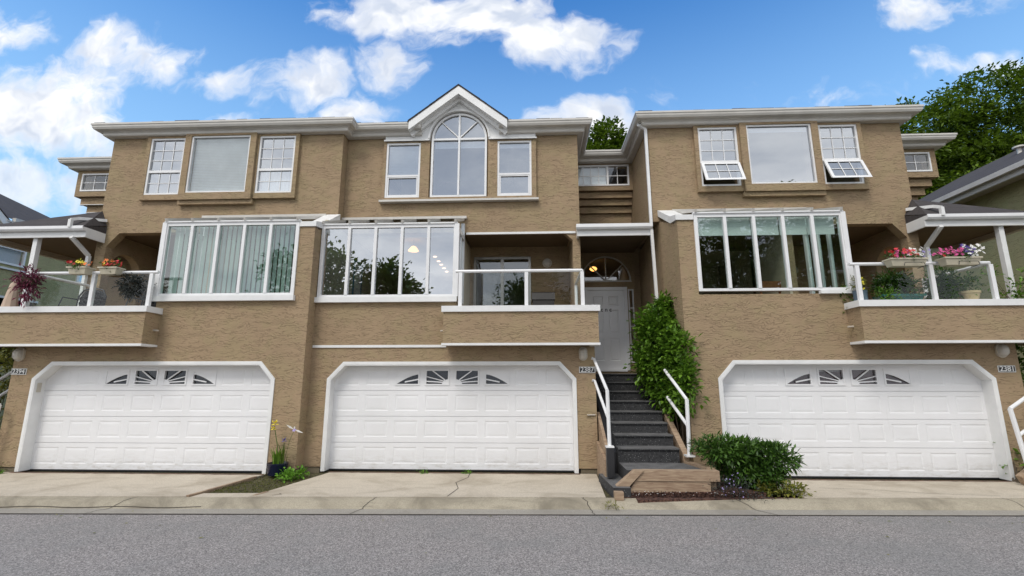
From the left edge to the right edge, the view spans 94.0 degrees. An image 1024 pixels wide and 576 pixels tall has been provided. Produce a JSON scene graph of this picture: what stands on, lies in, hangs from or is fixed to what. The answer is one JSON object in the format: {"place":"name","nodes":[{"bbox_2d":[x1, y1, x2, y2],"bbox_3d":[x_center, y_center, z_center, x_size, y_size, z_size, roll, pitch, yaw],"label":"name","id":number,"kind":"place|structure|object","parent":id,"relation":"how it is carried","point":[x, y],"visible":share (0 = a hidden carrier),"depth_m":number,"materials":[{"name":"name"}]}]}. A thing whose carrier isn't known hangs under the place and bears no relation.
{"place":"outdoors","nodes":[
{"label":"outdoors","id":0,"kind":"place"},
{"bbox_2d":[0,472,265,496],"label":"driveway","id":1,"kind":"structure","parent":0,"point":[109,485],"depth_m":7.97,"materials":[{"name":"concrete"}]},
{"bbox_2d":[250,472,605,497],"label":"driveway","id":2,"kind":"structure","parent":0,"point":[360,484],"depth_m":7.82,"materials":[{"name":"concrete"}]},
{"bbox_2d":[15,474,995,495],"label":"driveway cracks","id":3,"kind":"object","parent":2,"relation":"on","point":[469,474],"visible":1,"depth_m":7.51,"materials":[{"name":"grey concrete"}]},
{"bbox_2d":[9,472,1012,481],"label":"garage threshold dirt","id":4,"kind":"structure","parent":2,"relation":"on","point":[480,473],"depth_m":8.90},
{"bbox_2d":[0,514,1023,575],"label":"road","id":5,"kind":"structure","parent":0,"point":[311,545],"depth_m":5.35,"materials":[{"name":"grey asphalt"}]},
{"bbox_2d":[0,508,1023,515],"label":"gutter pan","id":6,"kind":"object","parent":5,"relation":"on","point":[530,511],"visible":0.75,"depth_m":6.71,"materials":[{"name":"concrete"}]},
{"bbox_2d":[602,500,623,508],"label":"grass tuft","id":7,"kind":"object","parent":6,"relation":"on","point":[608,502],"visible":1,"depth_m":6.79,"materials":[{"name":"beige plant"}]},
{"bbox_2d":[0,513,1023,515],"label":"road joint","id":8,"kind":"object","parent":5,"relation":"on","point":[517,514],"visible":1,"depth_m":6.57,"materials":[{"name":"grey concrete"}]},
{"bbox_2d":[56,514,1023,554],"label":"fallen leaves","id":9,"kind":"object","parent":5,"relation":"on","point":[499,517],"visible":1,"depth_m":6.23,"materials":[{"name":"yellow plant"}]},
{"bbox_2d":[0,0,1023,220],"label":"sky","id":10,"kind":"structure","parent":0,"point":[67,66],"materials":[{"name":"blue"}]},
{"bbox_2d":[24,467,1005,497],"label":"soil bed","id":11,"kind":"object","parent":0,"point":[312,475],"depth_m":8.72,"materials":[{"name":"brown soil"}]},
{"bbox_2d":[0,347,15,428],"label":"dark bush","id":12,"kind":"object","parent":11,"relation":"on","point":[3,386],"visible":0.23,"depth_m":11.62,"materials":[{"name":"green plant"}]},
{"bbox_2d":[0,194,81,427],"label":"neighbour house","id":13,"kind":"structure","parent":11,"relation":"on","point":[53,293],"depth_m":19.25,"materials":[{"name":"green paint"}]},
{"bbox_2d":[0,245,26,267],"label":"window","id":14,"kind":"structure","parent":13,"relation":"in","point":[9,256],"depth_m":18.17,"materials":[{"name":"glass"}]},
{"bbox_2d":[75,275,80,282],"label":"window","id":15,"kind":"structure","parent":13,"relation":"in","point":[77,276],"depth_m":20.64,"materials":[{"name":"glass"}]},
{"bbox_2d":[0,117,400,475],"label":"townhouse","id":16,"kind":"structure","parent":11,"relation":"on","point":[213,228],"depth_m":9.58,"materials":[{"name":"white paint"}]},
{"bbox_2d":[0,371,10,409],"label":"stair railing","id":17,"kind":"object","parent":16,"relation":"attached to","point":[2,378],"visible":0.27,"depth_m":10.49,"materials":[{"name":"metal"}]},
{"bbox_2d":[0,281,18,306],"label":"folded parasol","id":18,"kind":"object","parent":16,"relation":"on","point":[7,301],"visible":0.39,"depth_m":9.59,"materials":[{"name":"beige fabric"}]},
{"bbox_2d":[1,263,46,306],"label":"hanging plant","id":19,"kind":"object","parent":16,"relation":"hanging from","point":[25,281],"visible":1,"depth_m":9.30,"materials":[{"name":"purple plant"}]},
{"bbox_2d":[64,259,95,274],"bbox_3d":[-8.547,-0.418,9.445,0.497,0.315,0.384,0,-11,2],"label":"flower box","id":20,"kind":"object","parent":16,"relation":"attached to","point":[81,268],"visible":1,"depth_m":9.34,"materials":[{"name":"beige plastic"}]},
{"bbox_2d":[58,288,106,305],"bbox_3d":[-8.863,0.389,9.833,0.666,0.916,0.492,0,-11,2],"label":"patio chair","id":21,"kind":"object","parent":16,"relation":"on","point":[100,297],"visible":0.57,"depth_m":10.06,"materials":[{"name":"black paint"}]},
{"bbox_2d":[80,173,108,190],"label":"window","id":22,"kind":"structure","parent":16,"relation":"in","point":[100,174],"depth_m":13.37,"materials":[{"name":"plastic"}]},
{"bbox_2d":[97,258,128,275],"bbox_3d":[-7.891,-0.431,9.414,0.515,0.350,0.385,0,-11,2],"label":"flower box","id":23,"kind":"object","parent":16,"relation":"attached to","point":[107,269],"visible":1,"depth_m":9.32,"materials":[{"name":"beige plastic"}]},
{"bbox_2d":[111,270,156,302],"bbox_3d":[-7.521,-0.033,9.496,0.801,0.730,0.601,0,-11,2],"label":"hanging plant","id":24,"kind":"object","parent":16,"relation":"hanging from","point":[131,286],"visible":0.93,"depth_m":9.41,"materials":[{"name":"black plant"}]},
{"bbox_2d":[125,289,166,306],"bbox_3d":[-7.532,0.387,9.825,0.586,0.916,0.492,0,-11,2],"label":"patio chair","id":25,"kind":"object","parent":16,"relation":"on","point":[153,304],"visible":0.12,"depth_m":10.05,"materials":[{"name":"black paint"}]},
{"bbox_2d":[30,365,270,471],"bbox_3d":[-7.030,2.545,9.429,4.800,2.035,0.078,0,-11,2],"label":"garage door","id":26,"kind":"structure","parent":16,"relation":"in","point":[92,418],"depth_m":9.40,"materials":[{"name":"paint"}]},
{"bbox_2d":[143,138,185,194],"bbox_3d":[-8.281,-2.899,11.441,0.860,1.445,0.082,0,-11,2],"label":"window","id":27,"kind":"structure","parent":16,"relation":"in","point":[151,158],"depth_m":11.42,"materials":[{"name":"plastic"}]},
{"bbox_2d":[185,135,250,192],"bbox_3d":[-6.938,-2.926,11.356,1.450,1.445,0.132,0,-11,2],"label":"window","id":28,"kind":"structure","parent":16,"relation":"in","point":[235,143],"depth_m":11.40,"materials":[{"name":"glass"}]},
{"bbox_2d":[255,136,295,192],"bbox_3d":[-5.582,-2.915,11.360,0.880,1.445,0.152,0,-11,2],"label":"window","id":29,"kind":"structure","parent":16,"relation":"in","point":[273,180],"depth_m":11.33,"materials":[{"name":"plastic"}]},
{"bbox_2d":[192,493,257,496],"bbox_3d":[-4.339,3.218,7.258,1.009,0.125,0.287,0,-11,-1],"label":"concrete patch","id":30,"kind":"object","parent":11,"relation":"on","point":[226,495],"visible":0.38,"depth_m":7.26,"materials":[{"name":"beige concrete"}]},
{"bbox_2d":[186,476,268,496],"bbox_3d":[-4.320,3.277,7.869,1.086,0.055,1.493,0,-11,2],"label":"edging board","id":31,"kind":"object","parent":11,"relation":"on","point":[221,487],"visible":0.71,"depth_m":7.75,"materials":[{"name":"grey concrete"}]},
{"bbox_2d":[215,475,307,492],"bbox_3d":[-4.205,3.347,8.138,1.084,0.084,1.449,0,-11,2],"label":"moss","id":32,"kind":"object","parent":11,"relation":"on","point":[245,490],"visible":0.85,"depth_m":7.95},
{"bbox_2d":[266,420,301,476],"bbox_3d":[-4.196,2.926,8.744,0.625,0.992,0.370,-8,-13,34],"label":"flower pot","id":33,"kind":"object","parent":32,"relation":"on","point":[276,464],"visible":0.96,"depth_m":8.72,"materials":[{"name":"blue ceramic"}]},
{"bbox_2d":[273,465,309,482],"bbox_3d":[-3.913,3.313,8.513,0.411,0.260,0.686,-6,-13,29],"label":"weed","id":34,"kind":"object","parent":11,"relation":"on","point":[288,474],"visible":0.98,"depth_m":8.47,"materials":[{"name":"green plant"}]},
{"bbox_2d":[303,84,657,473],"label":"townhouse","id":35,"kind":"structure","parent":11,"relation":"on","point":[446,344],"depth_m":10.22,"materials":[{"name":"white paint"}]},
{"bbox_2d":[352,260,362,294],"bbox_3d":[-3.857,-0.155,11.909,0.028,1.000,0.550,0,-11,2],"label":"framed picture","id":36,"kind":"object","parent":35,"relation":"attached to","point":[357,278],"visible":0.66,"depth_m":11.91},
{"bbox_2d":[384,143,420,197],"bbox_3d":[-2.607,-2.807,11.486,0.830,1.400,0.132,0,-11,2],"label":"window","id":37,"kind":"structure","parent":35,"relation":"in","point":[408,153],"depth_m":11.55,"materials":[{"name":"glass"}]},
{"bbox_2d":[328,366,573,471],"bbox_3d":[-1.202,2.553,9.472,4.820,2.035,0.078,0,-11,2],"label":"garage door","id":38,"kind":"structure","parent":35,"relation":"in","point":[386,418],"depth_m":9.44,"materials":[{"name":"paint"}]},
{"bbox_2d":[430,113,486,196],"bbox_3d":[-1.269,-3.192,11.494,1.340,2.160,0.118,0,-11,2],"label":"arched window","id":39,"kind":"structure","parent":35,"relation":"in","point":[458,145],"depth_m":11.54,"materials":[{"name":"plastic"}]},
{"bbox_2d":[473,257,530,305],"bbox_3d":[-0.248,0.191,12.113,1.460,2.000,0.100,0,-11,2],"label":"sliding door","id":40,"kind":"structure","parent":35,"relation":"in","point":[502,259],"depth_m":12.19,"materials":[{"name":"metal"}]},
{"bbox_2d":[497,140,531,195],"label":"window","id":41,"kind":"structure","parent":35,"relation":"in","point":[513,144],"depth_m":11.30,"materials":[{"name":"plastic"}]},
{"bbox_2d":[532,292,554,304],"bbox_3d":[0.740,0.607,11.273,0.540,1.040,0.500,0,-11,2],"label":"barbecue","id":42,"kind":"object","parent":35,"relation":"on","point":[543,298],"visible":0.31,"depth_m":11.11,"materials":[{"name":"black paint"}]},
{"bbox_2d":[578,164,629,185],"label":"window","id":43,"kind":"structure","parent":35,"relation":"in","point":[588,175],"depth_m":13.01,"materials":[{"name":"plastic"}]},
{"bbox_2d":[587,290,626,369],"bbox_3d":[2.473,1.082,12.475,0.970,2.070,0.049,0,-11,2],"label":"front door","id":44,"kind":"structure","parent":35,"relation":"in","point":[611,354],"depth_m":12.46,"materials":[{"name":"paint"}]},
{"bbox_2d":[586,115,627,149],"bbox_3d":[5.809,-1.647,26.999,8.640,17.289,4.732,0,-11,2],"label":"maple tree","id":45,"kind":"object","parent":11,"relation":"on","point":[601,133],"visible":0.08,"depth_m":27.21,"materials":[{"name":"green plant"}]},
{"bbox_2d":[591,357,719,500],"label":"staircase","id":46,"kind":"structure","parent":11,"relation":"on","point":[640,446],"depth_m":8.22,"materials":[{"name":"black paint"}]},
{"bbox_2d":[623,288,709,446],"bbox_3d":[3.153,1.728,9.392,1.323,3.601,2.046,7,-13,-31],"label":"climbing bush","id":47,"kind":"object","parent":11,"relation":"on","point":[659,351],"visible":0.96,"depth_m":9.30,"materials":[{"name":"green plant"}]},
{"bbox_2d":[624,480,803,502],"bbox_3d":[3.110,3.266,7.665,2.500,0.088,1.640,0,-11,2],"label":"mulch bed","id":48,"kind":"object","parent":11,"relation":"on","point":[643,500],"visible":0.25,"depth_m":6.99,"materials":[{"name":"brown plant"}]},
{"bbox_2d":[628,491,760,497],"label":"mulch chips","id":49,"kind":"object","parent":48,"relation":"on","point":[677,494],"visible":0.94,"depth_m":7.11,"materials":[{"name":"brown plant"}]},
{"bbox_2d":[710,470,773,503],"bbox_3d":[3.351,2.925,7.125,0.987,0.470,0.568,-3,-11,14],"label":"flowering ground plant","id":50,"kind":"object","parent":48,"relation":"on","point":[725,488],"visible":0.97,"depth_m":7.08,"materials":[{"name":"green plant"}]},
{"bbox_2d":[686,430,805,493],"bbox_3d":[3.713,2.791,7.598,1.799,1.016,1.053,0,-11,2],"label":"rhododendron","id":51,"kind":"object","parent":48,"relation":"on","point":[743,455],"visible":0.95,"depth_m":7.45,"materials":[{"name":"green plant"}]},
{"bbox_2d":[751,474,815,498],"bbox_3d":[4.088,3.023,7.235,0.911,0.353,0.505,0,-11,2],"label":"ground cover plant","id":52,"kind":"object","parent":48,"relation":"on","point":[790,486],"visible":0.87,"depth_m":7.16,"materials":[{"name":"green plant"}]},
{"bbox_2d":[610,104,1023,480],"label":"townhouse","id":53,"kind":"structure","parent":11,"relation":"on","point":[812,209],"depth_m":9.08,"materials":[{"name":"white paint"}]},
{"bbox_2d":[697,127,745,185],"bbox_3d":[4.723,-3.024,10.805,0.880,1.445,0.358,0,-11,2],"label":"window","id":54,"kind":"structure","parent":53,"relation":"in","point":[739,169],"depth_m":10.88,"materials":[{"name":"plastic"}]},
{"bbox_2d":[760,281,780,293],"bbox_3d":[5.391,0.345,10.074,0.420,0.910,0.445,0,-11,2],"label":"dining chair","id":55,"kind":"object","parent":53,"relation":"on","point":[771,284],"visible":0.19,"depth_m":9.93,"materials":[{"name":"orange wood"}]},
{"bbox_2d":[746,124,817,183],"bbox_3d":[6.081,-3.027,10.845,1.450,1.445,0.112,0,-11,2],"label":"window","id":56,"kind":"structure","parent":53,"relation":"in","point":[774,128],"depth_m":10.93,"materials":[{"name":"plastic"}]},
{"bbox_2d":[818,124,872,183],"bbox_3d":[7.421,-3.047,10.689,0.860,1.445,0.358,0,-11,2],"label":"window","id":57,"kind":"structure","parent":53,"relation":"in","point":[860,163],"depth_m":10.76,"materials":[{"name":"plastic"}]},
{"bbox_2d":[839,285,853,312],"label":"potted shrub","id":58,"kind":"object","parent":53,"relation":"on","point":[845,294],"visible":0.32,"depth_m":8.96,"materials":[{"name":"green plant"}]},
{"bbox_2d":[847,273,869,300],"bbox_3d":[6.443,0.004,8.855,0.324,0.649,0.349,5,-12,-25],"label":"glazed pot","id":59,"kind":"object","parent":53,"relation":"on","point":[865,292],"visible":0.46,"depth_m":8.82,"materials":[{"name":"blue ceramic"}]},
{"bbox_2d":[723,364,999,478],"bbox_3d":[6.264,2.419,8.788,4.800,2.035,0.078,0,-11,2],"label":"garage door","id":60,"kind":"structure","parent":53,"relation":"in","point":[903,421],"depth_m":8.77,"materials":[{"name":"paint"}]},
{"bbox_2d":[871,284,900,299],"bbox_3d":[6.824,0.129,8.735,0.517,0.402,0.446,0,-11,2],"label":"trailing plant","id":61,"kind":"object","parent":53,"relation":"on","point":[888,294],"visible":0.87,"depth_m":8.71,"materials":[{"name":"green plant"}]},
{"bbox_2d":[882,247,930,267],"bbox_3d":[7.116,-0.563,8.640,0.776,0.408,0.448,0,-11,2],"label":"flower box","id":62,"kind":"object","parent":53,"relation":"attached to","point":[908,259],"visible":1,"depth_m":8.55,"materials":[{"name":"beige plastic"}]},
{"bbox_2d":[904,152,932,171],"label":"window","id":63,"kind":"structure","parent":53,"relation":"in","point":[928,162],"depth_m":12.12,"materials":[{"name":"plastic"}]},
{"bbox_2d":[932,243,985,266],"bbox_3d":[8.042,-0.594,8.615,0.851,0.440,0.359,0,-11,2],"label":"flower box","id":64,"kind":"object","parent":53,"relation":"attached to","point":[959,257],"visible":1,"depth_m":8.52,"materials":[{"name":"beige plastic"}]},
{"bbox_2d":[979,263,1023,298],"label":"climbing vine","id":65,"kind":"object","parent":53,"relation":"attached to","point":[1020,292],"visible":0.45,"depth_m":9.45,"materials":[{"name":"green plant"}]},
{"bbox_2d":[895,57,1023,199],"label":"broadleaf tree","id":66,"kind":"object","parent":11,"relation":"on","point":[971,146],"visible":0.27,"depth_m":24.47,"materials":[{"name":"green plant"}]},
{"bbox_2d":[919,144,1023,384],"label":"neighbour house","id":67,"kind":"structure","parent":11,"relation":"on","point":[998,183],"depth_m":14.19,"materials":[{"name":"green paint"}]},
{"bbox_2d":[993,343,1023,482],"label":"hydrangea","id":68,"kind":"object","parent":11,"relation":"on","point":[1022,374],"visible":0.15,"depth_m":8.90,"materials":[{"name":"green plant"}]},
{"bbox_2d":[1007,396,1023,484],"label":"stair railing","id":69,"kind":"object","parent":11,"relation":"on","point":[1020,474],"visible":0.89,"depth_m":7.92,"materials":[{"name":"plastic"}]},
{"bbox_2d":[751,480,1023,498],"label":"driveway","id":70,"kind":"structure","parent":0,"point":[907,489],"depth_m":7.60,"materials":[{"name":"concrete"}]},
{"label":"terrain","id":71,"kind":"structure","parent":0,"visible":0},
{"bbox_2d":[0,497,1023,509],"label":"kerb","id":72,"kind":"structure","parent":71,"relation":"on","point":[567,503],"depth_m":6.92,"materials":[{"name":"concrete"}]},
{"bbox_2d":[10,497,1021,514],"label":"kerb joints","id":73,"kind":"object","parent":72,"relation":"on","point":[200,506],"visible":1,"depth_m":6.89,"materials":[{"name":"grey concrete"}]},
{"bbox_3d":[7.591,0.505,8.824,1.600,0.314,0.320,0,-11,2],"label":"block","id":74,"kind":"object","parent":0,"visible":0},
{"bbox_3d":[7.601,0.325,8.859,1.820,0.050,0.360,0,-11,2],"label":"plank","id":75,"kind":"object","parent":74,"relation":"on","visible":0},
{"bbox_2d":[868,266,926,299],"bbox_3d":[7.189,-0.020,8.989,1.041,0.852,0.709,0,-11,2],"label":"planter","id":76,"kind":"object","parent":75,"relation":"on","point":[894,280],"visible":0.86,"depth_m":8.87,"materials":[{"name":"teal plastic"}]},
{"bbox_2d":[914,265,977,298],"bbox_3d":[7.971,0.011,8.853,0.828,0.955,0.622,0,-11,2],"label":"planter","id":77,"kind":"object","parent":75,"relation":"on","point":[947,288],"visible":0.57,"depth_m":8.79,"materials":[{"name":"green plant"}]},
{"bbox_2d":[948,270,986,298],"bbox_3d":[8.346,-0.032,8.815,0.681,0.624,0.501,0,-11,2],"label":"clay pot","id":78,"kind":"object","parent":75,"relation":"on","point":[968,294],"visible":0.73,"depth_m":8.72,"materials":[{"name":"green plant"}]}
]}

